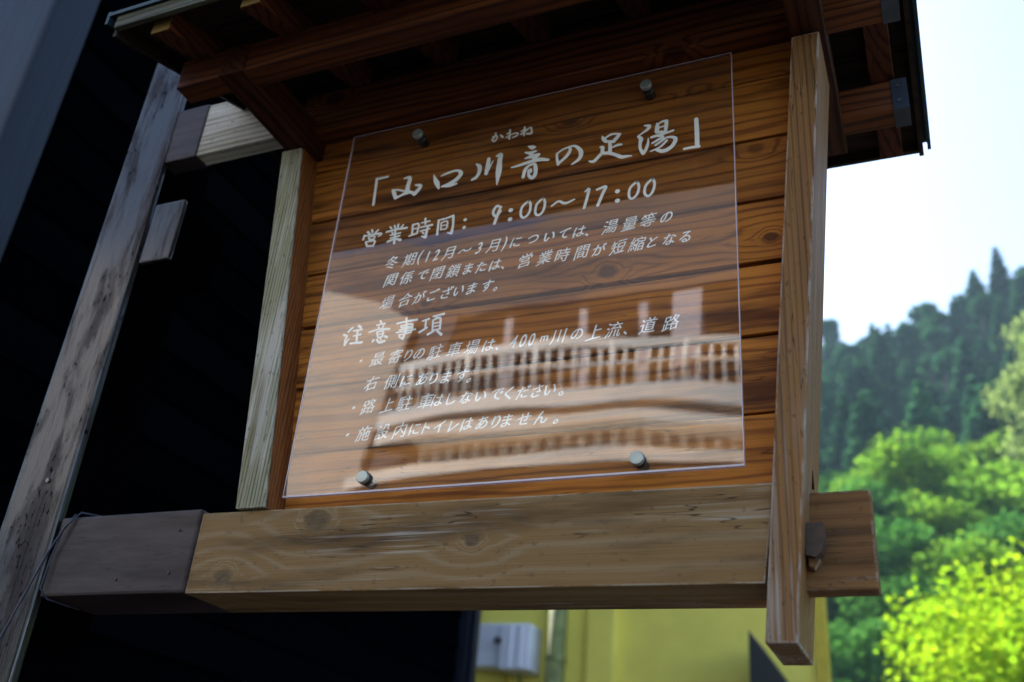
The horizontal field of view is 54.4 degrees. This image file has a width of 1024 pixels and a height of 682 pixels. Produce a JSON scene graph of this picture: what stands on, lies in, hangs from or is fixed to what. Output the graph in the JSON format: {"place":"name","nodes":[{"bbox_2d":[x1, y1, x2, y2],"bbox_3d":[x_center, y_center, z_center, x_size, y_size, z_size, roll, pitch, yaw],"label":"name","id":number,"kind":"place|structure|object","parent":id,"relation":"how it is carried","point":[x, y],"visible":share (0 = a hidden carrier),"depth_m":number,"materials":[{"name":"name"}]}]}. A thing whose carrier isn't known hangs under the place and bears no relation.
{"place":"outdoors","nodes":[
{"label":"outdoors","id":0,"kind":"place"},
{"bbox_2d":[0,0,481,681],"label":"timber building","id":1,"kind":"structure","parent":0,"point":[76,78],"depth_m":4.88,"materials":[{"name":"black wood"}]},
{"bbox_2d":[822,0,1023,355],"label":"sky","id":2,"kind":"structure","parent":0,"point":[902,233],"materials":[{"name":"white"}]},
{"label":"hillside","id":3,"kind":"structure","parent":0,"visible":0},
{"bbox_2d":[819,410,827,469],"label":"conifer tree","id":4,"kind":"object","parent":3,"relation":"on","point":[822,446],"visible":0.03,"depth_m":78.37,"materials":[{"name":"green plant"}]},
{"bbox_2d":[818,449,829,489],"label":"conifer tree","id":5,"kind":"object","parent":3,"relation":"on","point":[821,465],"visible":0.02,"depth_m":65.77,"materials":[{"name":"green plant"}]},
{"bbox_2d":[820,377,833,449],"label":"conifer tree","id":6,"kind":"object","parent":3,"relation":"on","point":[827,422],"visible":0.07,"depth_m":87.78,"materials":[{"name":"green plant"}]},
{"bbox_2d":[824,431,832,479],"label":"conifer tree","id":7,"kind":"object","parent":3,"relation":"on","point":[828,444],"visible":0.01,"depth_m":74.28,"materials":[{"name":"green plant"}]},
{"bbox_2d":[822,372,839,441],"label":"conifer tree","id":8,"kind":"object","parent":3,"relation":"on","point":[831,407],"visible":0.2,"depth_m":92.57,"materials":[{"name":"green plant"}]},
{"bbox_2d":[822,340,839,385],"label":"conifer tree","id":9,"kind":"object","parent":3,"relation":"on","point":[830,347],"visible":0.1,"depth_m":124.96,"materials":[{"name":"green plant"}]},
{"bbox_2d":[826,597,840,627],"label":"leafy tree","id":10,"kind":"object","parent":3,"relation":"on","point":[833,618],"visible":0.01,"depth_m":35.92,"materials":[{"name":"green plant"}]},
{"bbox_2d":[822,317,845,349],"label":"conifer tree","id":11,"kind":"object","parent":3,"relation":"on","point":[831,327],"visible":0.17,"depth_m":130.41,"materials":[{"name":"green plant"}]},
{"bbox_2d":[825,392,853,487],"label":"conifer tree","id":12,"kind":"object","parent":3,"relation":"on","point":[838,439],"visible":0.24,"depth_m":71.46,"materials":[{"name":"green plant"}]},
{"bbox_2d":[818,469,861,492],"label":"leafy tree","id":13,"kind":"object","parent":3,"relation":"on","point":[823,480],"visible":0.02,"depth_m":50.19,"materials":[{"name":"green plant"}]},
{"bbox_2d":[831,677,850,681],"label":"leafy tree","id":14,"kind":"object","parent":3,"relation":"on","point":[840,680],"visible":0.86,"depth_m":24.17,"materials":[{"name":"green plant"}]},
{"bbox_2d":[827,621,866,681],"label":"leafy tree","id":15,"kind":"object","parent":3,"relation":"on","point":[835,625],"visible":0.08,"depth_m":28.18,"materials":[{"name":"green plant"}]},
{"bbox_2d":[832,343,865,362],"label":"conifer tree","id":16,"kind":"object","parent":3,"relation":"on","point":[854,349],"visible":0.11,"depth_m":107.36,"materials":[{"name":"green plant"}]},
{"bbox_2d":[832,471,868,488],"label":"leafy tree","id":17,"kind":"object","parent":3,"relation":"on","point":[840,479],"depth_m":54.72,"materials":[{"name":"green plant"}]},
{"bbox_2d":[842,441,870,479],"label":"young conifer","id":18,"kind":"object","parent":3,"relation":"on","point":[854,452],"visible":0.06,"depth_m":60.65,"materials":[{"name":"green plant"}]},
{"bbox_2d":[828,358,892,433],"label":"conifer tree","id":19,"kind":"object","parent":3,"relation":"on","point":[858,377],"visible":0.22,"depth_m":88.79,"materials":[{"name":"green plant"}]},
{"bbox_2d":[855,335,869,357],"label":"conifer tree","id":20,"kind":"object","parent":3,"relation":"on","point":[862,340],"visible":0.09,"depth_m":121.25,"materials":[{"name":"green plant"}]},
{"bbox_2d":[839,391,886,478],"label":"conifer tree","id":21,"kind":"object","parent":3,"relation":"on","point":[865,422],"visible":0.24,"depth_m":66.28,"materials":[{"name":"green plant"}]},
{"bbox_2d":[827,475,903,535],"bbox_3d":[15.175,9.001,42.889,5.069,6.103,4.963,19,-31,-25],"label":"leafy tree","id":22,"kind":"object","parent":3,"relation":"on","point":[852,482],"visible":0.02,"depth_m":43.06,"materials":[{"name":"green plant"}]},
{"bbox_2d":[839,449,895,486],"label":"leafy tree","id":23,"kind":"object","parent":3,"relation":"on","point":[858,462],"visible":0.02,"depth_m":54.28,"materials":[{"name":"green plant"}]},
{"bbox_2d":[862,322,874,352],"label":"conifer tree","id":24,"kind":"object","parent":3,"relation":"on","point":[870,329],"visible":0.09,"depth_m":120.79,"materials":[{"name":"green plant"}]},
{"bbox_2d":[864,339,874,364],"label":"conifer tree","id":25,"kind":"object","parent":3,"relation":"on","point":[868,348],"visible":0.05,"depth_m":112.53,"materials":[{"name":"green plant"}]},
{"bbox_2d":[828,617,911,681],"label":"leafy tree","id":26,"kind":"object","parent":3,"relation":"on","point":[850,661],"visible":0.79,"depth_m":27.21,"materials":[{"name":"green plant"}]},
{"bbox_2d":[841,470,908,494],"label":"leafy tree","id":27,"kind":"object","parent":3,"relation":"on","point":[847,476],"depth_m":48.68,"materials":[{"name":"green plant"}]},
{"bbox_2d":[826,550,928,658],"bbox_3d":[12.107,9.500,33.886,4.029,4.801,4.086,28,-36,-36],"label":"leafy tree","id":28,"kind":"object","parent":3,"relation":"on","point":[834,605],"visible":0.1,"depth_m":33.48,"materials":[{"name":"green plant"}]},
{"bbox_2d":[866,388,893,436],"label":"conifer tree","id":29,"kind":"object","parent":3,"relation":"on","point":[882,413],"visible":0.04,"depth_m":75.60,"materials":[{"name":"green plant"}]},
{"bbox_2d":[866,326,899,397],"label":"conifer tree","id":30,"kind":"object","parent":3,"relation":"on","point":[885,350],"visible":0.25,"depth_m":101.42,"materials":[{"name":"green plant"}]},
{"bbox_2d":[868,348,898,413],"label":"conifer tree","id":31,"kind":"object","parent":3,"relation":"on","point":[876,365],"visible":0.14,"depth_m":95.53,"materials":[{"name":"green plant"}]},
{"bbox_2d":[881,322,899,376],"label":"conifer tree","id":32,"kind":"object","parent":3,"relation":"on","point":[890,337],"visible":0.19,"depth_m":112.63,"materials":[{"name":"green plant"}]},
{"bbox_2d":[850,482,932,570],"bbox_3d":[15.221,8.814,41.330,5.540,6.510,5.464,-19,-36,37],"label":"leafy tree","id":33,"kind":"object","parent":3,"relation":"on","point":[883,497],"visible":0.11,"depth_m":40.64,"materials":[{"name":"green plant"}]},
{"bbox_2d":[885,431,900,456],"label":"conifer tree","id":34,"kind":"object","parent":3,"relation":"on","point":[887,435],"visible":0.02,"depth_m":72.08,"materials":[{"name":"green plant"}]},
{"bbox_2d":[826,515,961,654],"bbox_3d":[13.655,8.944,34.877,4.848,5.961,4.951,27,-35,-35],"label":"leafy tree","id":35,"kind":"object","parent":3,"relation":"on","point":[893,537],"visible":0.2,"depth_m":34.68,"materials":[{"name":"green plant"}]},
{"bbox_2d":[888,408,900,431],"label":"conifer tree","id":36,"kind":"object","parent":3,"relation":"on","point":[893,415],"visible":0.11,"depth_m":80.88,"materials":[{"name":"green plant"}]},
{"bbox_2d":[893,320,908,356],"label":"conifer tree","id":37,"kind":"object","parent":3,"relation":"on","point":[899,325],"visible":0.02,"depth_m":124.67,"materials":[{"name":"green plant"}]},
{"bbox_2d":[835,571,970,681],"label":"leafy tree","id":38,"kind":"object","parent":3,"relation":"on","point":[878,602],"visible":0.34,"depth_m":29.17,"materials":[{"name":"green plant"}]},
{"bbox_2d":[895,363,915,421],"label":"conifer tree","id":39,"kind":"object","parent":3,"relation":"on","point":[904,379],"visible":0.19,"depth_m":91.83,"materials":[{"name":"green plant"}]},
{"bbox_2d":[897,389,913,444],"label":"conifer tree","id":40,"kind":"object","parent":3,"relation":"on","point":[906,401],"visible":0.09,"depth_m":79.90,"materials":[{"name":"green plant"}]},
{"bbox_2d":[829,422,985,517],"bbox_3d":[18.663,7.801,46.925,7.498,7.629,6.875,-12,-33,29],"label":"leafy tree","id":41,"kind":"object","parent":3,"relation":"on","point":[912,460],"visible":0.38,"depth_m":46.24,"materials":[{"name":"green plant"}]},
{"bbox_2d":[897,358,919,384],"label":"conifer tree","id":42,"kind":"object","parent":3,"relation":"on","point":[913,371],"visible":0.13,"depth_m":100.99,"materials":[{"name":"green plant"}]},
{"bbox_2d":[892,321,927,376],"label":"conifer tree","id":43,"kind":"object","parent":3,"relation":"on","point":[907,333],"visible":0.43,"depth_m":109.96,"materials":[{"name":"green plant"}]},
{"bbox_2d":[897,302,928,361],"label":"conifer tree","id":44,"kind":"object","parent":3,"relation":"on","point":[915,315],"visible":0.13,"depth_m":120.83,"materials":[{"name":"green plant"}]},
{"bbox_2d":[903,380,948,454],"bbox_3d":[26.491,8.054,63.124,4.683,12.432,5.208,-2,-29,13],"label":"conifer tree","id":45,"kind":"object","parent":3,"relation":"on","point":[920,411],"visible":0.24,"depth_m":64.50,"materials":[{"name":"green plant"}]},
{"bbox_2d":[910,353,942,391],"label":"conifer tree","id":46,"kind":"object","parent":3,"relation":"on","point":[925,366],"visible":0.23,"depth_m":100.51,"materials":[{"name":"green plant"}]},
{"bbox_2d":[918,301,941,351],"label":"conifer tree","id":47,"kind":"object","parent":3,"relation":"on","point":[928,309],"visible":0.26,"depth_m":117.66,"materials":[{"name":"green plant"}]},
{"bbox_2d":[878,489,994,599],"bbox_3d":[16.928,8.959,39.175,5.943,6.047,5.449,19,-31,-24],"label":"leafy tree","id":48,"kind":"object","parent":3,"relation":"on","point":[936,514],"visible":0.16,"depth_m":38.64,"materials":[{"name":"green plant"}]},
{"bbox_2d":[921,310,952,382],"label":"conifer tree","id":49,"kind":"object","parent":3,"relation":"on","point":[940,319],"visible":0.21,"depth_m":109.76,"materials":[{"name":"green plant"}]},
{"bbox_2d":[918,326,956,383],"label":"conifer tree","id":50,"kind":"object","parent":3,"relation":"on","point":[932,337],"visible":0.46,"depth_m":103.58,"materials":[{"name":"green plant"}]},
{"bbox_2d":[931,347,957,400],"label":"conifer tree","id":51,"kind":"object","parent":3,"relation":"on","point":[945,359],"visible":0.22,"depth_m":95.40,"materials":[{"name":"green plant"}]},
{"bbox_2d":[871,529,1023,681],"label":"maple tree","id":52,"kind":"object","parent":3,"relation":"on","point":[1004,655],"visible":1,"depth_m":13.78,"materials":[{"name":"green plant"}]},
{"bbox_2d":[902,452,998,506],"bbox_3d":[20.444,8.407,46.764,5.807,6.167,5.509,-4,-29,16],"label":"leafy tree","id":53,"kind":"object","parent":3,"relation":"on","point":[961,465],"visible":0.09,"depth_m":46.43,"materials":[{"name":"green plant"}]},
{"bbox_2d":[938,387,965,454],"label":"conifer tree","id":54,"kind":"object","parent":3,"relation":"on","point":[952,409],"visible":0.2,"depth_m":76.16,"materials":[{"name":"green plant"}]},
{"bbox_2d":[903,607,1007,681],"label":"leafy tree","id":55,"kind":"object","parent":3,"relation":"on","point":[955,641],"visible":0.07,"depth_m":28.63,"materials":[{"name":"green plant"}]},
{"bbox_2d":[946,295,968,348],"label":"conifer tree","id":56,"kind":"object","parent":3,"relation":"on","point":[957,329],"visible":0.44,"depth_m":113.62,"materials":[{"name":"green plant"}]},
{"bbox_2d":[895,530,1023,673],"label":"leafy tree","id":57,"kind":"object","parent":3,"relation":"on","point":[965,561],"visible":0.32,"depth_m":32.37,"materials":[{"name":"green plant"}]},
{"bbox_2d":[931,447,1003,472],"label":"leafy tree","id":58,"kind":"object","parent":3,"relation":"on","point":[979,467],"depth_m":52.80,"materials":[{"name":"green plant"}]},
{"bbox_2d":[949,338,987,396],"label":"conifer tree","id":59,"kind":"object","parent":3,"relation":"on","point":[966,364],"visible":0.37,"depth_m":89.47,"materials":[{"name":"green plant"}]},
{"bbox_2d":[958,374,979,443],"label":"conifer tree","id":60,"kind":"object","parent":3,"relation":"on","point":[971,392],"visible":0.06,"depth_m":70.88,"materials":[{"name":"green plant"}]},
{"bbox_2d":[956,293,981,341],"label":"conifer tree","id":61,"kind":"object","parent":3,"relation":"on","point":[963,301],"visible":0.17,"depth_m":117.31,"materials":[{"name":"green plant"}]},
{"bbox_2d":[928,439,1013,474],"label":"leafy tree","id":62,"kind":"object","parent":3,"relation":"on","point":[991,451],"visible":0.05,"depth_m":54.65,"materials":[{"name":"green plant"}]},
{"bbox_2d":[925,471,1023,551],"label":"leafy tree","id":63,"kind":"object","parent":3,"relation":"on","point":[987,492],"visible":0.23,"depth_m":41.52,"materials":[{"name":"green plant"}]},
{"bbox_2d":[962,269,986,326],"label":"conifer tree","id":64,"kind":"object","parent":3,"relation":"on","point":[976,287],"visible":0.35,"depth_m":118.95,"materials":[{"name":"green plant"}]},
{"bbox_2d":[934,505,1023,601],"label":"leafy tree","id":65,"kind":"object","parent":3,"relation":"on","point":[1001,535],"visible":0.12,"depth_m":34.92,"materials":[{"name":"green plant"}]},
{"bbox_2d":[955,292,1006,349],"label":"conifer tree","id":66,"kind":"object","parent":3,"relation":"on","point":[982,304],"visible":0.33,"depth_m":108.09,"materials":[{"name":"green plant"}]},
{"bbox_2d":[947,427,1022,473],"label":"leafy tree","id":67,"kind":"object","parent":3,"relation":"on","point":[996,442],"visible":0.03,"depth_m":55.32,"materials":[{"name":"green plant"}]},
{"bbox_2d":[972,336,1001,380],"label":"conifer tree","id":68,"kind":"object","parent":3,"relation":"on","point":[981,352],"visible":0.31,"depth_m":99.69,"materials":[{"name":"green plant"}]},
{"bbox_2d":[952,497,1023,539],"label":"leafy tree","id":69,"kind":"object","parent":3,"relation":"on","point":[991,511],"visible":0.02,"depth_m":40.65,"materials":[{"name":"green plant"}]},
{"bbox_2d":[984,289,994,340],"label":"conifer tree","id":70,"kind":"object","parent":3,"relation":"on","point":[989,316],"visible":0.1,"depth_m":107.01,"materials":[{"name":"green plant"}]},
{"bbox_2d":[959,381,1020,475],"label":"conifer tree","id":71,"kind":"object","parent":3,"relation":"on","point":[980,424],"visible":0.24,"depth_m":65.67,"materials":[{"name":"green plant"}]},
{"bbox_2d":[970,457,1023,492],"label":"leafy tree","id":72,"kind":"object","parent":3,"relation":"on","point":[996,470],"visible":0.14,"depth_m":45.49,"materials":[{"name":"green plant"}]},
{"bbox_2d":[974,558,1023,612],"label":"leafy tree","id":73,"kind":"object","parent":3,"relation":"on","point":[1012,579],"visible":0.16,"depth_m":32.08,"materials":[{"name":"green plant"}]},
{"bbox_2d":[986,367,1012,412],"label":"conifer tree","id":74,"kind":"object","parent":3,"relation":"on","point":[992,376],"visible":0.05,"depth_m":84.44,"materials":[{"name":"green plant"}]},
{"bbox_2d":[987,245,1012,316],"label":"conifer tree","id":75,"kind":"object","parent":3,"relation":"on","point":[999,283],"visible":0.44,"depth_m":121.24,"materials":[{"name":"green plant"}]},
{"bbox_2d":[988,298,1014,363],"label":"conifer tree","id":76,"kind":"object","parent":3,"relation":"on","point":[999,319],"visible":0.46,"depth_m":102.36,"materials":[{"name":"green plant"}]},
{"bbox_2d":[981,311,1023,467],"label":"pale leafy tree","id":77,"kind":"object","parent":3,"relation":"on","point":[1014,384],"visible":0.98,"depth_m":50.01,"materials":[{"name":"green plant"}]},
{"bbox_2d":[990,605,1023,673],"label":"leafy tree","id":78,"kind":"object","parent":3,"relation":"on","point":[1021,617],"visible":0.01,"depth_m":28.21,"materials":[{"name":"green plant"}]},
{"bbox_2d":[999,345,1023,412],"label":"conifer tree","id":79,"kind":"object","parent":3,"relation":"on","point":[1009,358],"visible":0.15,"depth_m":87.00,"materials":[{"name":"green plant"}]},
{"bbox_2d":[1003,471,1023,538],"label":"leafy tree","id":80,"kind":"object","parent":3,"relation":"on","point":[1019,494],"visible":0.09,"depth_m":39.99,"materials":[{"name":"green plant"}]},
{"bbox_2d":[1006,269,1023,322],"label":"conifer tree","id":81,"kind":"object","parent":3,"relation":"on","point":[1016,300],"visible":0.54,"depth_m":108.11,"materials":[{"name":"green plant"}]},
{"bbox_2d":[1011,406,1023,429],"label":"conifer tree","id":82,"kind":"object","parent":3,"relation":"on","point":[1013,414],"visible":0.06,"depth_m":76.35,"materials":[{"name":"green plant"}]},
{"bbox_2d":[1012,308,1023,349],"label":"conifer tree","id":83,"kind":"object","parent":3,"relation":"on","point":[1020,311],"visible":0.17,"depth_m":98.26,"materials":[{"name":"green plant"}]},
{"bbox_2d":[1018,265,1023,275],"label":"conifer tree","id":84,"kind":"object","parent":3,"relation":"on","point":[1020,267],"visible":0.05,"depth_m":128.45,"materials":[{"name":"green plant"}]},
{"label":"ground","id":85,"kind":"structure","parent":0,"visible":0},
{"bbox_2d":[0,0,930,681],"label":"notice board","id":86,"kind":"object","parent":85,"relation":"on","point":[304,92],"visible":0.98,"depth_m":2.01,"materials":[{"name":"orange wood"}]},
{"bbox_2d":[0,512,100,639],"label":"wire","id":87,"kind":"object","parent":86,"relation":"hanging from","point":[73,518],"visible":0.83,"depth_m":2.06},
{"bbox_2d":[282,52,744,498],"bbox_3d":[0.003,-0.138,2.006,0.900,0.905,0.042,-7,-31,22],"label":"acrylic sign","id":88,"kind":"object","parent":86,"relation":"attached to","point":[639,461],"visible":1,"depth_m":2.01,"materials":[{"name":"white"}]},
{"bbox_2d":[475,597,830,681],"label":"yellow building","id":89,"kind":"structure","parent":85,"relation":"on","point":[657,645],"depth_m":8.53,"materials":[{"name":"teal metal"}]},
{"bbox_2d":[476,623,541,681],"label":"meter box","id":90,"kind":"object","parent":89,"relation":"attached to","point":[512,649],"visible":0.96,"depth_m":8.80,"materials":[{"name":"white plastic"}]},
{"bbox_2d":[545,610,567,681],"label":"drainpipe","id":91,"kind":"object","parent":89,"relation":"attached to","point":[555,658],"visible":0.75,"depth_m":8.70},
{"bbox_2d":[748,630,787,681],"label":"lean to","id":92,"kind":"object","parent":85,"relation":"on","point":[763,667],"visible":1,"depth_m":7.44,"materials":[{"name":"grey metal"}]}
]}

